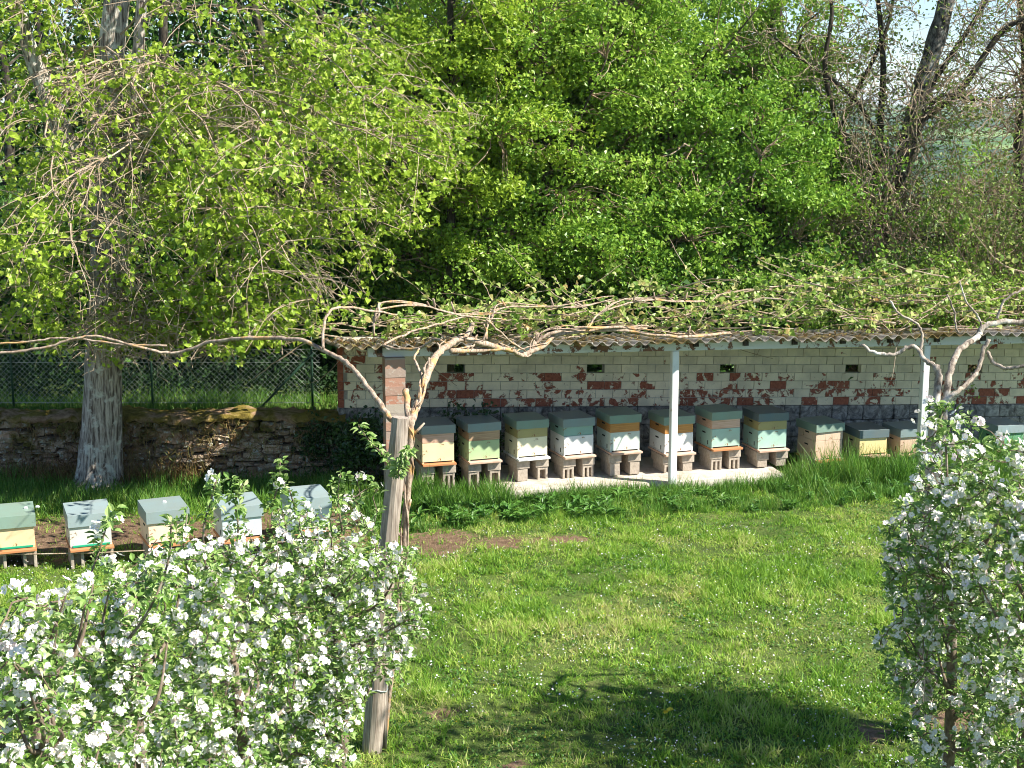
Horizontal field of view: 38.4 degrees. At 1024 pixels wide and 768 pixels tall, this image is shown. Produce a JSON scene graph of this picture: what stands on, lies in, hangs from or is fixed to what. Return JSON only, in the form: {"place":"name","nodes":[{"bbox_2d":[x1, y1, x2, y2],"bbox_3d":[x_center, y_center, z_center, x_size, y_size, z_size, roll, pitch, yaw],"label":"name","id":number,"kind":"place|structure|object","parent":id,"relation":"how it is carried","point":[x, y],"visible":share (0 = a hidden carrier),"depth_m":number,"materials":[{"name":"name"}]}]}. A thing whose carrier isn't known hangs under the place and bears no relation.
{"place":"outdoors","nodes":[
{"label":"outdoors","id":0,"kind":"place"},
{"bbox_2d":[0,382,337,409],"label":"bank grass","id":1,"kind":"structure","parent":0,"point":[162,405],"depth_m":21.95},
{"bbox_2d":[314,532,330,542],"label":"concrete block","id":2,"kind":"object","parent":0,"point":[323,535],"depth_m":17.82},
{"bbox_2d":[280,484,331,534],"bbox_3d":[-2.492,1.519,17.866,0.504,0.442,0.616,-4,11,-22],"label":"bee hive","id":3,"kind":"object","parent":2,"relation":"on","point":[316,495],"visible":0.56,"depth_m":17.71,"materials":[{"name":"wood"}]},
{"bbox_2d":[0,0,1021,106],"label":"sky","id":4,"kind":"structure","parent":0,"point":[928,5],"materials":[{"name":"white"}]},
{"bbox_2d":[0,103,1023,767],"bbox_3d":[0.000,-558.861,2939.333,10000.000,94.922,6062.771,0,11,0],"label":"ground","id":5,"kind":"structure","parent":0,"point":[874,731],"depth_m":14.53,"materials":[{"name":"plant"}]},
{"bbox_2d":[0,41,23,277],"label":"forest tree","id":6,"kind":"object","parent":5,"relation":"on","point":[9,149],"visible":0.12,"depth_m":25.58,"materials":[{"name":"grey plant"}]},
{"bbox_2d":[21,551,37,567],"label":"concrete block","id":7,"kind":"object","parent":5,"relation":"on","point":[31,559],"depth_m":17.01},
{"bbox_2d":[0,501,36,554],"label":"bee hive","id":8,"kind":"object","parent":7,"relation":"on","point":[17,524],"visible":1,"depth_m":16.90,"materials":[{"name":"wood"}]},
{"bbox_2d":[3,0,89,321],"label":"forest tree","id":9,"kind":"object","parent":5,"relation":"on","point":[38,24],"visible":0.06,"depth_m":26.27,"materials":[{"name":"grey plant"}]},
{"bbox_2d":[0,569,128,767],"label":"apple tree","id":10,"kind":"object","parent":5,"relation":"on","point":[25,697],"visible":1,"depth_m":7.00,"materials":[{"name":"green plant"}]},
{"bbox_2d":[68,548,84,568],"bbox_3d":[-5.082,1.989,17.160,0.150,0.220,0.440,-4,11,-20],"label":"concrete block","id":11,"kind":"object","parent":5,"relation":"on","point":[75,558],"depth_m":17.00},
{"bbox_2d":[0,502,210,767],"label":"apple tree","id":12,"kind":"object","parent":5,"relation":"on","point":[122,690],"visible":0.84,"depth_m":8.06,"materials":[{"name":"green plant"}]},
{"bbox_2d":[97,548,113,564],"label":"concrete block","id":13,"kind":"object","parent":5,"relation":"on","point":[104,554],"depth_m":17.11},
{"bbox_2d":[63,499,113,552],"bbox_3d":[-4.941,1.649,17.173,0.503,0.441,0.616,-4,11,-22],"label":"bee hive","id":14,"kind":"object","parent":13,"relation":"on","point":[79,516],"visible":0.73,"depth_m":16.97,"materials":[{"name":"wood"}]},
{"bbox_2d":[0,452,218,486],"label":"dry brush","id":15,"kind":"object","parent":5,"relation":"on","point":[131,470],"visible":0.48,"depth_m":20.64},
{"bbox_2d":[143,541,161,559],"bbox_3d":[-4.225,1.964,17.295,0.150,0.220,0.440,-5,12,-23],"label":"concrete block","id":16,"kind":"object","parent":5,"relation":"on","point":[145,546],"depth_m":17.26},
{"bbox_2d":[137,496,191,548],"bbox_3d":[-4.089,1.623,17.319,0.509,0.438,0.620,-5,12,-25],"label":"bee hive","id":17,"kind":"object","parent":16,"relation":"on","point":[150,511],"visible":0.57,"depth_m":17.14,"materials":[{"name":"wood"}]},
{"bbox_2d":[6,536,361,554],"bbox_3d":[-4.332,1.913,17.125,5.176,0.015,0.217,-2,11,-9],"label":"steel rod","id":18,"kind":"object","parent":16,"relation":"on","point":[115,551],"visible":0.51,"depth_m":16.95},
{"bbox_2d":[0,312,319,408],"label":"chain link fence","id":19,"kind":"object","parent":5,"relation":"on","point":[310,357],"visible":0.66,"depth_m":21.57,"materials":[{"name":"silver metal"}]},
{"bbox_2d":[0,335,337,398],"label":"undergrowth","id":20,"kind":"object","parent":5,"relation":"on","point":[330,378],"visible":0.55,"depth_m":22.84,"materials":[{"name":"plant"}]},
{"bbox_2d":[66,0,280,365],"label":"forest tree","id":21,"kind":"object","parent":5,"relation":"on","point":[163,34],"visible":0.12,"depth_m":23.82,"materials":[{"name":"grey plant"}]},
{"bbox_2d":[0,461,373,519],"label":"verge grass","id":22,"kind":"structure","parent":5,"relation":"on","point":[11,493],"depth_m":20.03,"materials":[{"name":"plant"}]},
{"bbox_2d":[0,405,374,479],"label":"dry stone wall","id":23,"kind":"structure","parent":5,"relation":"on","point":[259,418],"depth_m":20.88,"materials":[{"name":"stone"}]},
{"bbox_2d":[0,412,372,479],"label":"wall brush","id":24,"kind":"object","parent":23,"relation":"attached to","point":[143,441],"depth_m":20.74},
{"bbox_2d":[45,65,374,330],"bbox_3d":[-5.286,-2.983,25.362,6.487,5.104,3.324,0,11,0],"label":"broadleaf tree","id":25,"kind":"object","parent":5,"relation":"on","point":[143,176],"visible":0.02,"depth_m":24.90,"materials":[{"name":"green plant"}]},
{"bbox_2d":[145,468,359,767],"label":"apple tree","id":26,"kind":"object","parent":5,"relation":"on","point":[252,741],"visible":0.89,"depth_m":9.61,"materials":[{"name":"white plant"}]},
{"bbox_2d":[246,541,260,552],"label":"concrete block","id":27,"kind":"object","parent":5,"relation":"on","point":[251,551],"depth_m":17.46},
{"bbox_2d":[212,492,264,543],"bbox_3d":[-3.255,1.588,17.498,0.501,0.440,0.616,-4,11,-23],"label":"bee hive","id":28,"kind":"object","parent":27,"relation":"on","point":[252,502],"visible":0.7,"depth_m":17.33,"materials":[{"name":"wood"}]},
{"bbox_2d":[234,0,275,202],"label":"forest tree","id":29,"kind":"object","parent":5,"relation":"on","point":[257,22],"visible":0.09,"depth_m":25.24,"materials":[{"name":"brown plant"}]},
{"bbox_2d":[0,0,516,492],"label":"linden tree","id":30,"kind":"object","parent":5,"relation":"on","point":[98,186],"visible":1,"depth_m":18.25,"materials":[{"name":"green plant"}]},
{"bbox_2d":[291,400,339,475],"bbox_3d":[-2.766,0.811,20.856,0.790,1.207,0.887,0,11,0],"label":"dark bush","id":31,"kind":"object","parent":5,"relation":"on","point":[321,430],"visible":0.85,"depth_m":20.77,"materials":[{"name":"green plant"}]},
{"bbox_2d":[242,456,431,767],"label":"apple tree","id":32,"kind":"object","parent":5,"relation":"on","point":[352,679],"visible":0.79,"depth_m":10.60,"materials":[{"name":"white plant"}]},
{"bbox_2d":[321,405,383,486],"bbox_3d":[-2.128,0.871,20.515,0.920,1.170,0.863,-5,12,-25],"label":"fern shrub","id":33,"kind":"object","parent":5,"relation":"on","point":[356,454],"visible":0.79,"depth_m":20.39,"materials":[{"name":"green plant"}]},
{"bbox_2d":[382,690,387,748],"bbox_3d":[-1.014,2.284,12.009,0.136,1.494,0.058,-3,11,-15],"label":"thin stake","id":34,"kind":"object","parent":5,"relation":"on","point":[384,744],"visible":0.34,"depth_m":12.08,"materials":[{"name":"brown wood"}]},
{"bbox_2d":[362,416,408,754],"bbox_3d":[-1.025,1.672,11.850,0.430,2.869,0.176,-1,11,-7],"label":"wooden pole","id":35,"kind":"object","parent":5,"relation":"on","point":[374,718],"visible":0.65,"depth_m":11.72,"materials":[{"name":"brown wood"}]},
{"bbox_2d":[349,422,418,479],"bbox_3d":[-0.968,0.521,11.498,0.558,0.472,0.300,4,11,19],"label":"leafy sprig","id":36,"kind":"object","parent":35,"relation":"attached to","point":[400,465],"visible":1,"depth_m":11.45,"materials":[{"name":"green plant"}]},
{"bbox_2d":[228,0,600,330],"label":"broadleaf tree","id":37,"kind":"object","parent":5,"relation":"on","point":[432,213],"visible":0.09,"depth_m":23.51,"materials":[{"name":"green plant"}]},
{"bbox_2d":[0,234,836,734],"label":"climbing vine","id":38,"kind":"object","parent":5,"relation":"on","point":[468,316],"visible":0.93,"depth_m":19.49,"materials":[{"name":"green plant"}]},
{"bbox_2d":[416,470,432,484],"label":"concrete block","id":39,"kind":"object","parent":5,"relation":"on","point":[421,476],"depth_m":20.11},
{"bbox_2d":[415,460,433,474],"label":"concrete block","id":40,"kind":"object","parent":39,"relation":"on","point":[418,468],"depth_m":20.07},
{"bbox_2d":[414,416,456,466],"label":"bee hive","id":41,"kind":"object","parent":40,"relation":"on","point":[434,441],"visible":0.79,"depth_m":20.06,"materials":[{"name":"wood"}]},
{"bbox_2d":[326,195,553,336],"bbox_3d":[-1.280,-1.770,23.987,3.923,3.266,2.873,4,11,21],"label":"shrub","id":42,"kind":"object","parent":5,"relation":"on","point":[432,258],"visible":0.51,"depth_m":23.27,"materials":[{"name":"green plant"}]},
{"bbox_2d":[350,464,530,514],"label":"rank grass","id":43,"kind":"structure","parent":5,"relation":"on","point":[432,493],"depth_m":19.44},
{"bbox_2d":[302,0,606,371],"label":"broadleaf tree","id":44,"kind":"object","parent":5,"relation":"on","point":[464,61],"visible":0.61,"depth_m":22.32,"materials":[{"name":"green plant"}]},
{"bbox_2d":[461,468,478,489],"bbox_3d":[-0.578,1.322,20.409,0.155,0.293,0.360,-4,11,-17],"label":"concrete block","id":45,"kind":"object","parent":5,"relation":"on","point":[467,474],"depth_m":20.33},
{"bbox_2d":[459,457,480,472],"bbox_3d":[-0.584,1.113,20.389,0.190,0.123,0.420,-4,11,-21],"label":"concrete block","id":46,"kind":"object","parent":45,"relation":"on","point":[466,466],"depth_m":20.22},
{"bbox_2d":[456,414,501,464],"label":"bee hive","id":47,"kind":"object","parent":46,"relation":"on","point":[478,437],"visible":1,"depth_m":20.21,"materials":[{"name":"green wood"}]},
{"bbox_2d":[437,399,505,481],"bbox_3d":[-0.611,0.811,20.788,1.134,1.220,0.741,0,11,0],"label":"ivy bush","id":48,"kind":"object","parent":5,"relation":"on","point":[456,458],"visible":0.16,"depth_m":20.69,"materials":[{"name":"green plant"}]},
{"bbox_2d":[481,466,499,483],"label":"concrete block","id":49,"kind":"object","parent":5,"relation":"on","point":[488,474],"depth_m":20.39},
{"bbox_2d":[0,0,1014,382],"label":"woodland","id":50,"kind":"object","parent":5,"relation":"on","point":[218,34],"visible":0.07,"depth_m":24.29,"materials":[{"name":"plant"}]},
{"bbox_2d":[0,482,1020,767],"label":"clover","id":51,"kind":"object","parent":5,"relation":"on","point":[818,616],"visible":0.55,"depth_m":14.37,"materials":[{"name":"plant"}]},
{"bbox_2d":[3,523,1017,767],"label":"daisies","id":52,"kind":"object","parent":5,"relation":"on","point":[642,653],"visible":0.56,"depth_m":14.14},
{"bbox_2d":[363,485,677,529],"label":"broad leaf weeds","id":53,"kind":"object","parent":5,"relation":"on","point":[482,510],"visible":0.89,"depth_m":19.13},
{"bbox_2d":[402,0,705,332],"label":"broadleaf tree","id":54,"kind":"object","parent":5,"relation":"on","point":[569,193],"visible":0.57,"depth_m":22.86,"materials":[{"name":"green plant"}]},
{"bbox_2d":[427,0,737,367],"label":"broadleaf tree","id":55,"kind":"object","parent":5,"relation":"on","point":[632,56],"visible":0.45,"depth_m":23.14,"materials":[{"name":"green plant"}]},
{"bbox_2d":[494,179,781,333],"bbox_3d":[2.071,-1.711,24.023,4.789,3.280,3.355,-4,11,-18],"label":"shrub","id":56,"kind":"object","parent":5,"relation":"on","point":[642,250],"visible":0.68,"depth_m":23.41,"materials":[{"name":"green plant"}]},
{"bbox_2d":[529,0,815,329],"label":"broadleaf tree","id":57,"kind":"object","parent":5,"relation":"on","point":[689,124],"visible":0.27,"depth_m":24.23,"materials":[{"name":"green plant"}]},
{"bbox_2d":[324,325,1023,498],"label":"open shed","id":58,"kind":"structure","parent":5,"relation":"on","point":[802,374],"depth_m":21.66,"materials":[{"name":"brick"}]},
{"bbox_2d":[508,464,527,481],"bbox_3d":[0.083,1.230,20.540,0.150,0.176,0.360,-4,11,-20],"label":"concrete block","id":59,"kind":"object","parent":58,"relation":"on","point":[518,474],"depth_m":20.39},
{"bbox_2d":[505,454,529,468],"bbox_3d":[0.077,1.078,20.531,0.190,0.123,0.420,-4,11,-23],"label":"concrete block","id":60,"kind":"object","parent":59,"relation":"on","point":[513,462],"depth_m":20.37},
{"bbox_2d":[503,412,549,461],"bbox_3d":[0.204,0.727,20.547,0.489,0.556,0.618,-4,11,-21],"label":"bee hive","id":61,"kind":"object","parent":60,"relation":"on","point":[525,436],"visible":1,"depth_m":20.37,"materials":[{"name":"white paint"}]},
{"bbox_2d":[528,464,547,479],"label":"concrete block","id":62,"kind":"object","parent":58,"relation":"on","point":[536,473],"depth_m":20.53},
{"bbox_2d":[554,463,573,478],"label":"concrete block","id":63,"kind":"object","parent":58,"relation":"on","point":[563,472],"depth_m":20.55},
{"bbox_2d":[551,453,575,466],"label":"concrete block","id":64,"kind":"object","parent":63,"relation":"on","point":[558,460],"depth_m":20.52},
{"bbox_2d":[548,410,595,459],"bbox_3d":[0.848,0.708,20.694,0.483,0.555,0.617,-4,11,-21],"label":"bee hive","id":65,"kind":"object","parent":64,"relation":"on","point":[571,434],"visible":0.99,"depth_m":20.51,"materials":[{"name":"white wood"}]},
{"bbox_2d":[574,462,593,476],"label":"concrete block","id":66,"kind":"object","parent":58,"relation":"on","point":[584,470],"depth_m":20.65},
{"bbox_2d":[601,459,619,475],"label":"concrete block","id":67,"kind":"object","parent":58,"relation":"on","point":[611,469],"depth_m":20.69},
{"bbox_2d":[598,449,620,462],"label":"concrete block","id":68,"kind":"object","parent":67,"relation":"on","point":[605,456],"depth_m":20.66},
{"bbox_2d":[595,407,642,455],"bbox_3d":[1.514,0.661,20.844,0.489,0.555,0.618,-4,11,-19],"label":"bee hive","id":69,"kind":"object","parent":68,"relation":"on","point":[618,432],"visible":1,"depth_m":20.66,"materials":[{"name":"white wood"}]},
{"bbox_2d":[620,458,639,473],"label":"concrete block","id":70,"kind":"object","parent":58,"relation":"on","point":[629,467],"depth_m":20.79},
{"bbox_2d":[677,461,691,470],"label":"concrete block","id":71,"kind":"object","parent":58,"relation":"on","point":[684,466],"depth_m":20.96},
{"bbox_2d":[677,455,693,462],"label":"concrete block","id":72,"kind":"object","parent":71,"relation":"on","point":[685,458],"depth_m":20.93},
{"bbox_2d":[648,408,695,456],"bbox_3d":[2.285,0.688,21.030,0.489,0.555,0.619,-4,11,-20],"label":"bee hive","id":73,"kind":"object","parent":72,"relation":"on","point":[659,433],"visible":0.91,"depth_m":20.87,"materials":[{"name":"white wood"}]},
{"bbox_2d":[699,454,721,469],"bbox_3d":[2.854,1.117,21.177,0.170,0.163,0.360,-4,11,-20],"label":"concrete block","id":74,"kind":"object","parent":58,"relation":"on","point":[709,464],"depth_m":21.05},
{"bbox_2d":[698,445,721,458],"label":"concrete block","id":75,"kind":"object","parent":74,"relation":"on","point":[707,453],"depth_m":21.00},
{"bbox_2d":[721,455,739,468],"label":"concrete block","id":76,"kind":"object","parent":58,"relation":"on","point":[730,463],"depth_m":21.12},
{"bbox_2d":[722,450,740,457],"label":"concrete block","id":77,"kind":"object","parent":76,"relation":"on","point":[733,453],"depth_m":21.08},
{"bbox_2d":[695,404,742,451],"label":"bee hive","id":78,"kind":"object","parent":77,"relation":"on","point":[717,427],"visible":1,"depth_m":21.00,"materials":[{"name":"wood"}]},
{"bbox_2d":[747,455,766,466],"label":"concrete block","id":79,"kind":"object","parent":58,"relation":"on","point":[757,463],"depth_m":21.19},
{"bbox_2d":[745,446,768,459],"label":"concrete block","id":80,"kind":"object","parent":79,"relation":"on","point":[752,453],"depth_m":21.17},
{"bbox_2d":[767,456,784,465],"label":"concrete block","id":81,"kind":"object","parent":58,"relation":"on","point":[772,460],"depth_m":21.27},
{"bbox_2d":[769,451,787,458],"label":"concrete block","id":82,"kind":"object","parent":81,"relation":"on","point":[780,455],"depth_m":21.24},
{"bbox_2d":[742,405,789,452],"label":"bee hive","id":83,"kind":"object","parent":82,"relation":"on","point":[764,429],"visible":0.98,"depth_m":21.17,"materials":[{"name":"teal wood"}]},
{"bbox_2d":[624,70,876,326],"bbox_3d":[3.935,-2.776,24.906,4.378,4.940,3.768,0,11,0],"label":"broadleaf tree","id":84,"kind":"object","parent":5,"relation":"on","point":[808,200],"visible":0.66,"depth_m":23.92,"materials":[{"name":"green plant"}]},
{"bbox_2d":[511,455,1005,504],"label":"concrete slab","id":85,"kind":"structure","parent":5,"relation":"on","point":[784,480],"depth_m":20.25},
{"bbox_2d":[672,0,876,178],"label":"broadleaf tree","id":86,"kind":"object","parent":5,"relation":"on","point":[761,13],"visible":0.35,"depth_m":25.40,"materials":[{"name":"green plant"}]},
{"bbox_2d":[735,84,894,263],"bbox_3d":[5.043,-2.933,26.125,3.823,4.841,2.884,0,11,0],"label":"broadleaf tree","id":87,"kind":"object","parent":5,"relation":"on","point":[831,177],"visible":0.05,"depth_m":25.29,"materials":[{"name":"green plant"}]},
{"bbox_2d":[661,470,992,511],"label":"weeds","id":88,"kind":"object","parent":5,"relation":"on","point":[811,493],"visible":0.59,"depth_m":19.82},
{"bbox_2d":[704,210,956,371],"bbox_3d":[5.230,-1.492,24.283,3.981,2.679,2.733,0,11,0],"label":"twiggy shrub","id":89,"kind":"object","parent":5,"relation":"on","point":[809,254],"visible":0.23,"depth_m":24.09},
{"bbox_2d":[663,215,1023,717],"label":"gnarled vine","id":90,"kind":"object","parent":5,"relation":"on","point":[940,304],"visible":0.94,"depth_m":21.02,"materials":[{"name":"green plant"}]},
{"bbox_2d":[725,226,992,371],"bbox_3d":[5.405,-1.281,23.733,3.905,2.532,2.733,-1,11,-6],"label":"twiggy shrub","id":91,"kind":"object","parent":5,"relation":"on","point":[853,302],"visible":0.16,"depth_m":23.29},
{"bbox_2d":[730,0,1023,327],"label":"leaning tree","id":92,"kind":"object","parent":5,"relation":"on","point":[928,76],"visible":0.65,"depth_m":24.84,"materials":[{"name":"brown plant"}]},
{"bbox_2d":[731,108,1023,329],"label":"twiggy shrub","id":93,"kind":"object","parent":5,"relation":"on","point":[886,217],"visible":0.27,"depth_m":24.19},
{"bbox_2d":[749,122,1023,368],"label":"twiggy shrub","id":94,"kind":"object","parent":5,"relation":"on","point":[940,238],"visible":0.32,"depth_m":24.20,"materials":[{"name":"brown plant"}]},
{"bbox_2d":[777,424,1023,490],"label":"meadow grass","id":95,"kind":"structure","parent":5,"relation":"on","point":[866,467],"depth_m":20.81,"materials":[{"name":"plant"}]},
{"bbox_2d":[811,111,1023,370],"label":"twiggy shrub","id":96,"kind":"object","parent":5,"relation":"on","point":[994,224],"visible":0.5,"depth_m":24.00,"materials":[{"name":"brown plant"}]},
{"bbox_2d":[912,418,942,730],"bbox_3d":[3.478,1.613,12.319,0.198,2.697,0.149,-9,14,-40],"label":"old post","id":97,"kind":"object","parent":5,"relation":"on","point":[927,472],"visible":0.07,"depth_m":12.33,"materials":[{"name":"brown wood"}]},
{"bbox_2d":[839,233,1023,398],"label":"twiggy shrub","id":98,"kind":"object","parent":5,"relation":"on","point":[963,323],"visible":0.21,"depth_m":23.50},
{"bbox_2d":[839,95,1023,365],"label":"twiggy shrub","id":99,"kind":"object","parent":5,"relation":"on","point":[1010,211],"visible":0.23,"depth_m":24.77,"materials":[{"name":"brown plant"}]},
{"bbox_2d":[869,395,1023,767],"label":"apple tree","id":100,"kind":"object","parent":5,"relation":"on","point":[909,668],"visible":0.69,"depth_m":9.76,"materials":[{"name":"green plant"}]},
{"bbox_2d":[885,409,1023,767],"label":"apple tree","id":101,"kind":"object","parent":5,"relation":"on","point":[1010,710],"visible":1,"depth_m":9.17,"materials":[{"name":"white plant"}]},
{"bbox_2d":[908,0,1023,324],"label":"bare tree","id":102,"kind":"object","parent":5,"relation":"on","point":[1020,80],"visible":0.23,"depth_m":25.99,"materials":[{"name":"brown plant"}]},
{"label":"concrete block","id":103,"kind":"object","parent":5,"relation":"on","visible":0},
{"bbox_2d":[799,453,825,466],"bbox_3d":[4.401,1.111,21.556,0.190,0.123,0.420,-3,11,-20],"label":"concrete block","id":104,"kind":"object","parent":103,"relation":"on","point":[800,458],"depth_m":21.48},
{"bbox_2d":[796,416,845,462],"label":"bee hive","id":105,"kind":"object","parent":104,"relation":"on","point":[819,429],"visible":0.89,"depth_m":21.41,"materials":[{"name":"wood"}]},
{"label":"concrete block","id":106,"kind":"object","parent":5,"relation":"on","visible":0},
{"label":"concrete block","id":107,"kind":"object","parent":106,"relation":"on","visible":0},
{"bbox_2d":[842,422,889,457],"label":"bee hive","id":108,"kind":"object","parent":107,"relation":"on","point":[873,434],"visible":0.77,"depth_m":21.57,"materials":[{"name":"yellow wood"}]},
{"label":"concrete block","id":109,"kind":"object","parent":5,"relation":"on","visible":0},
{"bbox_2d":[886,448,909,458],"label":"concrete block","id":110,"kind":"object","parent":109,"relation":"on","point":[890,451],"depth_m":21.82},
{"bbox_2d":[882,421,927,456],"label":"bee hive","id":111,"kind":"object","parent":110,"relation":"on","point":[900,432],"visible":0.64,"depth_m":21.71,"materials":[{"name":"brown wood"}]},
{"bbox_2d":[361,465,1020,533],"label":"long grass","id":112,"kind":"structure","parent":0,"point":[884,489],"depth_m":19.60,"materials":[{"name":"plant"}]},
{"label":"concrete block","id":113,"kind":"object","parent":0,"visible":0},
{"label":"concrete block","id":114,"kind":"object","parent":113,"relation":"on","visible":0},
{"bbox_2d":[977,418,1023,451],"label":"bee hive","id":115,"kind":"object","parent":114,"relation":"on","point":[1010,426],"visible":0.62,"depth_m":22.08,"materials":[{"name":"teal wood"}]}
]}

